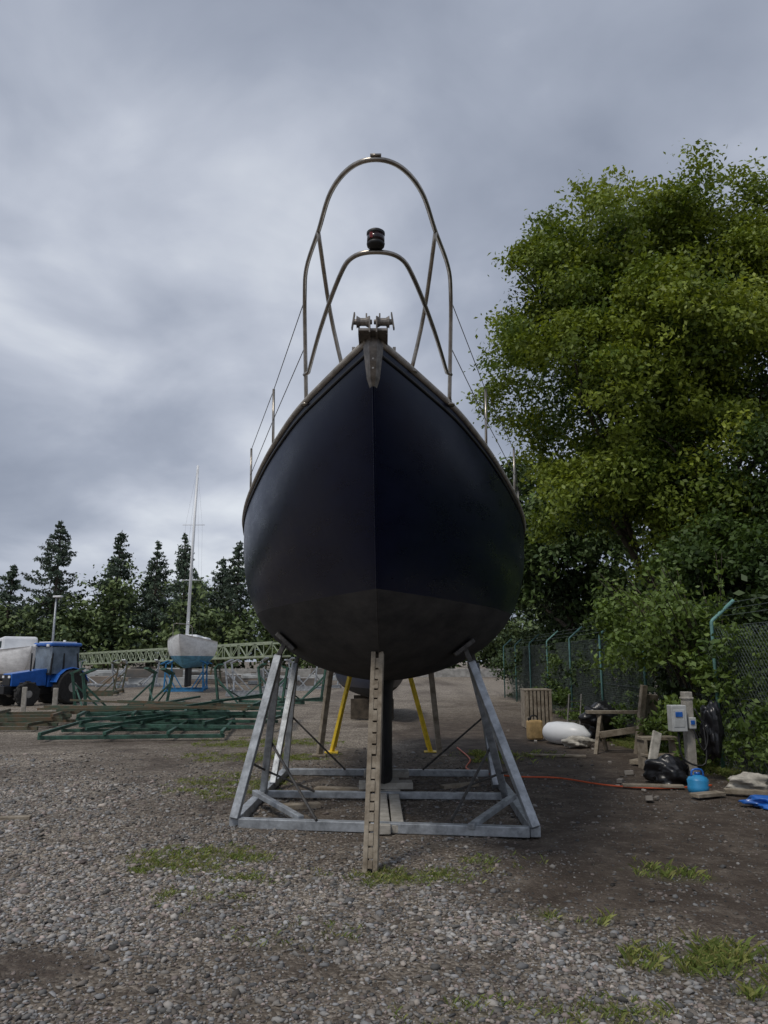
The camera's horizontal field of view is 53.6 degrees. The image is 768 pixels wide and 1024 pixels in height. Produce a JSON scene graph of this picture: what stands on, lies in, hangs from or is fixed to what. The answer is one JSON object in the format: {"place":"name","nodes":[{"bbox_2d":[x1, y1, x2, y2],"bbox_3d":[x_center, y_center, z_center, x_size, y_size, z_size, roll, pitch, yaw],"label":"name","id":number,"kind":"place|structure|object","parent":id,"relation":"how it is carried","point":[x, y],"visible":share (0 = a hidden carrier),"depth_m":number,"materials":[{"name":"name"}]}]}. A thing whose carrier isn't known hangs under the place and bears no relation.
{"place":"outdoors","nodes":[
{"label":"outdoors","id":0,"kind":"place"},
{"bbox_2d":[0,662,767,1023],"bbox_3d":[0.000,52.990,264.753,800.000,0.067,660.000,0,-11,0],"label":"ground","id":1,"kind":"structure","parent":0,"point":[458,712],"depth_m":6.04,"materials":[{"name":"soil"}]},
{"bbox_2d":[0,564,31,635],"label":"pine tree","id":2,"kind":"object","parent":1,"relation":"on","point":[6,594],"visible":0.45,"depth_m":77.64,"materials":[{"name":"green plant"}]},
{"bbox_2d":[0,815,31,820],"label":"timber plank","id":3,"kind":"object","parent":1,"relation":"on","point":[20,817],"visible":1,"depth_m":7.18,"materials":[{"name":"brown wood"}]},
{"bbox_2d":[0,636,37,681],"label":"motorboat","id":4,"kind":"object","parent":1,"relation":"on","point":[15,654],"visible":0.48,"depth_m":31.80,"materials":[{"name":"white plastic"}]},
{"bbox_2d":[20,687,27,711],"bbox_3d":[-9.900,5.202,20.891,0.120,0.760,0.120,3,-12,-17],"label":"timber post","id":5,"kind":"object","parent":1,"relation":"on","point":[23,699],"visible":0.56,"depth_m":20.85,"materials":[{"name":"grey wood"}]},
{"bbox_2d":[0,709,79,729],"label":"planks","id":6,"kind":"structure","parent":1,"relation":"on","point":[9,720],"depth_m":16.98,"materials":[{"name":"wood"}]},
{"bbox_2d":[0,640,88,705],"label":"tractor","id":7,"kind":"object","parent":1,"relation":"on","point":[55,664],"visible":0.87,"depth_m":25.73,"materials":[{"name":"metal"}]},
{"bbox_2d":[5,520,85,652],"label":"pine tree","id":8,"kind":"object","parent":1,"relation":"on","point":[62,556],"visible":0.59,"depth_m":74.54,"materials":[{"name":"green plant"}]},
{"bbox_2d":[39,574,70,626],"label":"pine tree","id":9,"kind":"object","parent":1,"relation":"on","point":[61,587],"visible":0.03,"depth_m":82.61,"materials":[{"name":"green plant"}]},
{"bbox_2d":[52,688,58,710],"bbox_3d":[-8.750,5.068,20.204,0.120,0.760,0.120,3,-12,-17],"label":"timber post","id":10,"kind":"object","parent":1,"relation":"on","point":[55,697],"visible":0.56,"depth_m":20.18,"materials":[{"name":"grey wood"}]},
{"bbox_2d":[52,595,63,640],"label":"street lamp","id":11,"kind":"object","parent":1,"relation":"on","point":[54,619],"visible":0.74,"depth_m":56.49,"materials":[{"name":"grey metal"}]},
{"bbox_2d":[83,561,129,668],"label":"pine tree","id":12,"kind":"object","parent":1,"relation":"on","point":[97,600],"visible":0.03,"depth_m":83.42,"materials":[{"name":"green plant"}]},
{"bbox_2d":[86,661,128,695],"bbox_3d":[-12.900,7.249,33.227,2.962,1.398,3.690,2,-11,-11],"label":"boat cradle","id":13,"kind":"object","parent":1,"relation":"on","point":[98,692],"visible":0.52,"depth_m":33.16,"materials":[{"name":"metal"}]},
{"bbox_2d":[68,530,154,666],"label":"pine tree","id":14,"kind":"object","parent":1,"relation":"on","point":[114,569],"visible":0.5,"depth_m":75.45,"materials":[{"name":"green plant"}]},
{"bbox_2d":[79,659,160,687],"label":"boat cradle","id":15,"kind":"object","parent":1,"relation":"on","point":[127,685],"visible":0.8,"depth_m":42.64,"materials":[{"name":"green metal"}]},
{"bbox_2d":[70,667,174,716],"bbox_3d":[-7.600,5.128,21.924,2.562,1.248,2.890,6,-12,-28],"label":"boat cradle","id":16,"kind":"object","parent":1,"relation":"on","point":[154,672],"visible":0.57,"depth_m":21.57,"materials":[{"name":"green paint"}]},
{"bbox_2d":[127,560,168,666],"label":"pine tree","id":17,"kind":"object","parent":1,"relation":"on","point":[147,585],"visible":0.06,"depth_m":82.52,"materials":[{"name":"green plant"}]},
{"bbox_2d":[114,540,196,667],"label":"pine tree","id":18,"kind":"object","parent":1,"relation":"on","point":[148,594],"visible":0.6,"depth_m":75.37,"materials":[{"name":"green plant"}]},
{"bbox_2d":[37,693,284,739],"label":"stacked steel frames","id":19,"kind":"structure","parent":1,"relation":"on","point":[193,716],"depth_m":15.81,"materials":[{"name":"green paint"}]},
{"bbox_2d":[154,572,201,664],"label":"pine tree","id":20,"kind":"object","parent":1,"relation":"on","point":[195,577],"visible":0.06,"depth_m":83.76,"materials":[{"name":"green plant"}]},
{"bbox_2d":[143,533,216,662],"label":"pine tree","id":21,"kind":"object","parent":1,"relation":"on","point":[183,566],"visible":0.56,"depth_m":74.50,"materials":[{"name":"green plant"}]},
{"bbox_2d":[79,641,290,685],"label":"truss gangway","id":22,"kind":"object","parent":1,"relation":"on","point":[222,646],"visible":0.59,"depth_m":53.37,"materials":[{"name":"green paint"}]},
{"bbox_2d":[160,660,211,691],"bbox_3d":[-9.700,8.026,37.355,2.262,1.448,3.090,2,-11,-8],"label":"boat cradle","id":23,"kind":"object","parent":1,"relation":"on","point":[188,689],"visible":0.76,"depth_m":36.41,"materials":[{"name":"blue metal"}]},
{"bbox_2d":[168,465,217,686],"bbox_3d":[-9.868,3.167,38.570,2.489,11.101,7.838,0,-11,0],"label":"sailboat","id":24,"kind":"object","parent":23,"relation":"on","point":[187,652],"visible":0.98,"depth_m":36.88,"materials":[{"name":"plastic"}]},
{"bbox_2d":[83,667,336,685],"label":"stored pontoon sections","id":25,"kind":"object","parent":1,"relation":"on","point":[137,675],"visible":0.41,"depth_m":47.60,"materials":[{"name":"plastic"}]},
{"bbox_2d":[194,556,244,668],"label":"pine tree","id":26,"kind":"object","parent":1,"relation":"on","point":[213,598],"visible":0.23,"depth_m":80.33,"materials":[{"name":"green plant"}]},
{"bbox_2d":[212,540,260,668],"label":"pine tree","id":27,"kind":"object","parent":1,"relation":"on","point":[237,588],"visible":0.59,"depth_m":76.42,"materials":[{"name":"green plant"}]},
{"bbox_2d":[223,659,293,695],"bbox_3d":[-5.400,7.200,33.237,2.962,1.498,3.690,1,-11,-6],"label":"boat cradle","id":28,"kind":"object","parent":1,"relation":"on","point":[244,693],"visible":0.66,"depth_m":32.69,"materials":[{"name":"metal"}]},
{"bbox_2d":[212,663,326,706],"bbox_3d":[-3.900,5.938,26.351,2.962,1.348,3.490,-5,-12,22],"label":"boat cradle","id":29,"kind":"object","parent":1,"relation":"on","point":[302,700],"visible":0.66,"depth_m":26.19,"materials":[{"name":"green paint"}]},
{"bbox_2d":[248,626,298,667],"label":"pine tree","id":30,"kind":"object","parent":1,"relation":"on","point":[269,653],"visible":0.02,"depth_m":77.49,"materials":[{"name":"green plant"}]},
{"bbox_2d":[0,556,583,668],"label":"distant trees","id":31,"kind":"object","parent":1,"relation":"on","point":[75,619],"visible":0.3,"depth_m":71.95,"materials":[{"name":"green plant"}]},
{"bbox_2d":[88,669,508,676],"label":"quay wall","id":32,"kind":"structure","parent":1,"relation":"on","point":[440,673],"depth_m":66.30,"materials":[{"name":"concrete"}]},
{"bbox_2d":[261,657,341,690],"bbox_3d":[-4.200,8.296,39.136,3.162,1.598,4.090,-3,-12,17],"label":"boat cradle","id":33,"kind":"object","parent":1,"relation":"on","point":[303,688],"visible":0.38,"depth_m":38.09,"materials":[{"name":"metal"}]},
{"bbox_2d":[312,670,333,756],"bbox_3d":[-0.914,2.903,12.070,0.296,1.925,0.754,6,-13,-30],"label":"wooden boat prop","id":34,"kind":"object","parent":1,"relation":"on","point":[324,711],"visible":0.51,"depth_m":12.03,"materials":[{"name":"brown wood"}]},
{"bbox_2d":[324,676,351,753],"bbox_3d":[-0.786,3.082,12.774,0.520,1.863,1.514,5,-12,-22],"label":"yellow boat prop","id":35,"kind":"object","parent":1,"relation":"on","point":[339,719],"visible":0.59,"depth_m":12.44,"materials":[{"name":"paint"}]},
{"bbox_2d":[335,673,402,718],"bbox_3d":[-0.405,4.740,20.509,1.969,1.480,5.548,0,-11,0],"label":"sailboat","id":36,"kind":"object","parent":1,"relation":"on","point":[360,703],"visible":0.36,"depth_m":19.36,"materials":[{"name":"black"}]},
{"bbox_2d":[362,651,383,873],"bbox_3d":[-0.078,1.883,5.848,0.108,1.596,0.495,-1,-11,6],"label":"timber prop","id":37,"kind":"object","parent":1,"relation":"on","point":[373,773],"visible":0.98,"depth_m":5.78,"materials":[{"name":"brown wood"}]},
{"bbox_2d":[271,769,478,834],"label":"keel blocks","id":38,"kind":"object","parent":1,"relation":"on","point":[396,784],"depth_m":8.10,"materials":[{"name":"grey wood"}]},
{"bbox_2d":[229,632,540,837],"bbox_3d":[0.030,2.262,8.434,2.870,1.767,3.675,0,-11,0],"label":"boat cradle","id":39,"kind":"object","parent":1,"relation":"on","point":[520,803],"visible":0.89,"depth_m":7.44,"materials":[{"name":"metal"}]},
{"bbox_2d":[242,153,525,783],"bbox_3d":[0.023,1.004,8.707,3.521,4.032,10.136,0,-11,0],"label":"sailboat","id":40,"kind":"object","parent":39,"relation":"on","point":[383,510],"visible":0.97,"depth_m":5.84,"materials":[{"name":"blue paint"}]},
{"bbox_2d":[409,678,436,752],"bbox_3d":[0.687,3.100,12.798,0.579,1.834,1.442,-6,-12,26],"label":"yellow boat prop","id":41,"kind":"object","parent":1,"relation":"on","point":[421,718],"visible":0.5,"depth_m":12.47,"materials":[{"name":"paint"}]},
{"bbox_2d":[428,673,446,756],"bbox_3d":[0.789,2.895,11.971,0.287,1.908,0.721,-5,-12,24],"label":"wooden boat prop","id":42,"kind":"object","parent":1,"relation":"on","point":[435,714],"visible":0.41,"depth_m":11.93,"materials":[{"name":"brown wood"}]},
{"bbox_2d":[526,715,542,739],"bbox_3d":[2.850,4.074,14.387,0.280,0.452,0.200,2,-11,-11],"label":"yellow jerrycan","id":43,"kind":"object","parent":1,"relation":"on","point":[534,728],"visible":0.99,"depth_m":14.29,"materials":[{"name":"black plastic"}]},
{"bbox_2d":[520,688,552,727],"bbox_3d":[3.422,4.401,17.074,0.605,0.835,0.640,0,-11,0],"label":"slatted crate","id":44,"kind":"object","parent":1,"relation":"on","point":[537,701],"visible":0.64,"depth_m":16.82,"materials":[{"name":"brown wood"}]},
{"bbox_2d":[542,721,590,743],"bbox_3d":[3.303,4.011,13.770,0.951,0.406,0.400,-10,-15,41],"label":"mooring fender","id":45,"kind":"object","parent":1,"relation":"on","point":[556,732],"visible":0.84,"depth_m":13.67,"materials":[{"name":"white plastic"}]},
{"bbox_2d":[567,694,581,724],"bbox_3d":[4.160,4.377,16.620,0.267,0.760,0.479,-5,-12,26],"label":"step ladder","id":46,"kind":"object","parent":1,"relation":"on","point":[580,701],"visible":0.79,"depth_m":16.65,"materials":[{"name":"metal"}]},
{"bbox_2d":[506,730,701,800],"bbox_3d":[3.579,3.874,12.204,1.956,0.108,8.202,0,-11,0],"label":"rubble","id":47,"kind":"object","parent":1,"relation":"on","point":[631,772],"visible":0.24,"depth_m":9.71,"materials":[{"name":"grey stone"}]},
{"bbox_2d":[582,721,628,738],"bbox_3d":[4.302,4.156,14.809,0.873,0.482,0.750,6,-13,-29],"label":"bin bag","id":48,"kind":"object","parent":1,"relation":"on","point":[591,730],"visible":0.25,"depth_m":14.56,"materials":[{"name":"black plastic"}]},
{"bbox_2d":[578,700,618,730],"bbox_3d":[4.061,3.884,14.459,0.782,0.584,0.653,0,-11,0],"label":"bin bag","id":49,"kind":"object","parent":48,"relation":"on","point":[587,719],"visible":0.77,"depth_m":14.29,"materials":[{"name":"black plastic"}]},
{"bbox_2d":[456,138,767,599],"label":"broadleaf tree","id":50,"kind":"object","parent":1,"relation":"on","point":[660,298],"visible":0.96,"depth_m":16.17,"materials":[{"name":"green plant"}]},
{"bbox_2d":[585,685,658,753],"bbox_3d":[3.930,3.401,12.501,1.160,1.110,0.626,0,-11,0],"label":"wooden trestle","id":51,"kind":"object","parent":1,"relation":"on","point":[645,707],"visible":0.68,"depth_m":12.34,"materials":[{"name":"brown wood"}]},
{"bbox_2d":[487,541,767,744],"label":"undergrowth hedge","id":52,"kind":"object","parent":1,"relation":"on","point":[666,689],"visible":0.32,"depth_m":18.92,"materials":[{"name":"green plant"}]},
{"bbox_2d":[498,452,764,697],"bbox_3d":[9.586,1.390,23.708,17.940,9.604,10.400,-6,-13,30],"label":"broadleaf tree","id":53,"kind":"object","parent":1,"relation":"on","point":[542,564],"visible":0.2,"depth_m":23.15,"materials":[{"name":"green plant"}]},
{"bbox_2d":[503,596,767,774],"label":"chain link fence","id":54,"kind":"object","parent":1,"relation":"on","point":[714,665],"visible":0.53,"depth_m":15.78,"materials":[{"name":"green metal"}]},
{"bbox_2d":[527,753,767,797],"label":"scrap timber","id":55,"kind":"object","parent":1,"relation":"on","point":[708,794],"visible":0.81,"depth_m":8.59,"materials":[{"name":"brown wood"}]},
{"bbox_2d":[457,747,711,788],"bbox_3d":[1.908,3.559,10.572,1.616,0.050,4.813,7,-13,-33],"label":"extension cable","id":56,"kind":"object","parent":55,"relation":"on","point":[573,779],"visible":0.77,"depth_m":9.46,"materials":[{"name":"plastic"}]},
{"bbox_2d":[533,618,767,773],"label":"bush","id":57,"kind":"object","parent":1,"relation":"on","point":[731,751],"visible":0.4,"depth_m":11.77,"materials":[{"name":"green plant"}]},
{"bbox_2d":[648,730,661,758],"bbox_3d":[3.580,3.181,10.078,0.334,0.544,0.081,9,-14,-39],"label":"leaning board","id":58,"kind":"object","parent":1,"relation":"on","point":[655,745],"visible":0.56,"depth_m":10.10,"materials":[{"name":"grey wood"}]},
{"bbox_2d":[635,735,680,768],"bbox_3d":[3.853,3.368,10.619,0.550,0.440,0.333,1,-11,-6],"label":"wooden step","id":59,"kind":"object","parent":1,"relation":"on","point":[642,749],"visible":0.61,"depth_m":10.61,"materials":[{"name":"brown wood"}]},
{"bbox_2d":[643,754,688,783],"bbox_3d":[3.546,3.176,9.435,0.617,0.354,0.512,0,-11,0],"label":"bin bag","id":60,"kind":"object","parent":1,"relation":"on","point":[666,769],"visible":0.95,"depth_m":9.36,"materials":[{"name":"black plastic"}]},
{"bbox_2d":[583,548,767,763],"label":"shrub","id":61,"kind":"object","parent":1,"relation":"on","point":[680,618],"visible":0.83,"depth_m":11.14,"materials":[{"name":"green plant"}]},
{"bbox_2d":[667,692,708,775],"bbox_3d":[3.803,2.818,9.517,0.456,1.100,0.282,0,-11,0],"label":"electric service post","id":62,"kind":"object","parent":1,"relation":"on","point":[681,718],"visible":0.96,"depth_m":9.49,"materials":[{"name":"white plastic"}]},
{"bbox_2d":[700,700,724,760],"bbox_3d":[4.120,2.746,9.546,0.304,0.746,0.238,-8,-13,35],"label":"bin bag","id":63,"kind":"object","parent":62,"relation":"hanging from","point":[711,715],"visible":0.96,"depth_m":9.49,"materials":[{"name":"black plastic"}]},
{"bbox_2d":[687,768,708,792],"bbox_3d":[3.620,3.095,8.771,0.237,0.270,0.237,0,-11,0],"label":"gas cylinder","id":64,"kind":"object","parent":1,"relation":"on","point":[697,782],"visible":0.97,"depth_m":8.69,"materials":[{"name":"blue metal"}]},
{"bbox_2d":[632,411,767,631],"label":"broadleaf tree","id":65,"kind":"object","parent":1,"relation":"on","point":[693,557],"visible":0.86,"depth_m":13.93,"materials":[{"name":"green plant"}]},
{"bbox_2d":[725,772,767,789],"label":"canvas sack","id":66,"kind":"object","parent":1,"relation":"on","point":[746,780],"visible":0.81,"depth_m":8.77,"materials":[{"name":"beige fabric"}]},
{"bbox_2d":[738,794,767,809],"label":"blue tarpaulin","id":67,"kind":"object","parent":1,"relation":"on","point":[759,801],"visible":1,"depth_m":7.88,"materials":[{"name":"plastic"}]},
{"bbox_2d":[0,747,767,1023],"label":"gravel","id":68,"kind":"structure","parent":0,"point":[561,935],"depth_m":4.37,"materials":[{"name":"grey gravel"}]},
{"bbox_2d":[0,0,767,661],"label":"sky","id":69,"kind":"structure","parent":0,"point":[168,168],"materials":[{"name":"grey"}]},
{"bbox_2d":[126,726,767,1023],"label":"grass","id":70,"kind":"structure","parent":0,"point":[712,951],"depth_m":4.96,"materials":[{"name":"green plant"}]},
{"bbox_2d":[561,735,594,747],"bbox_3d":[3.360,3.982,13.197,0.597,0.208,0.431,0,-11,0],"label":"canvas sack","id":71,"kind":"object","parent":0,"point":[572,741],"visible":1,"depth_m":13.07,"materials":[{"name":"beige fabric"}]}
]}

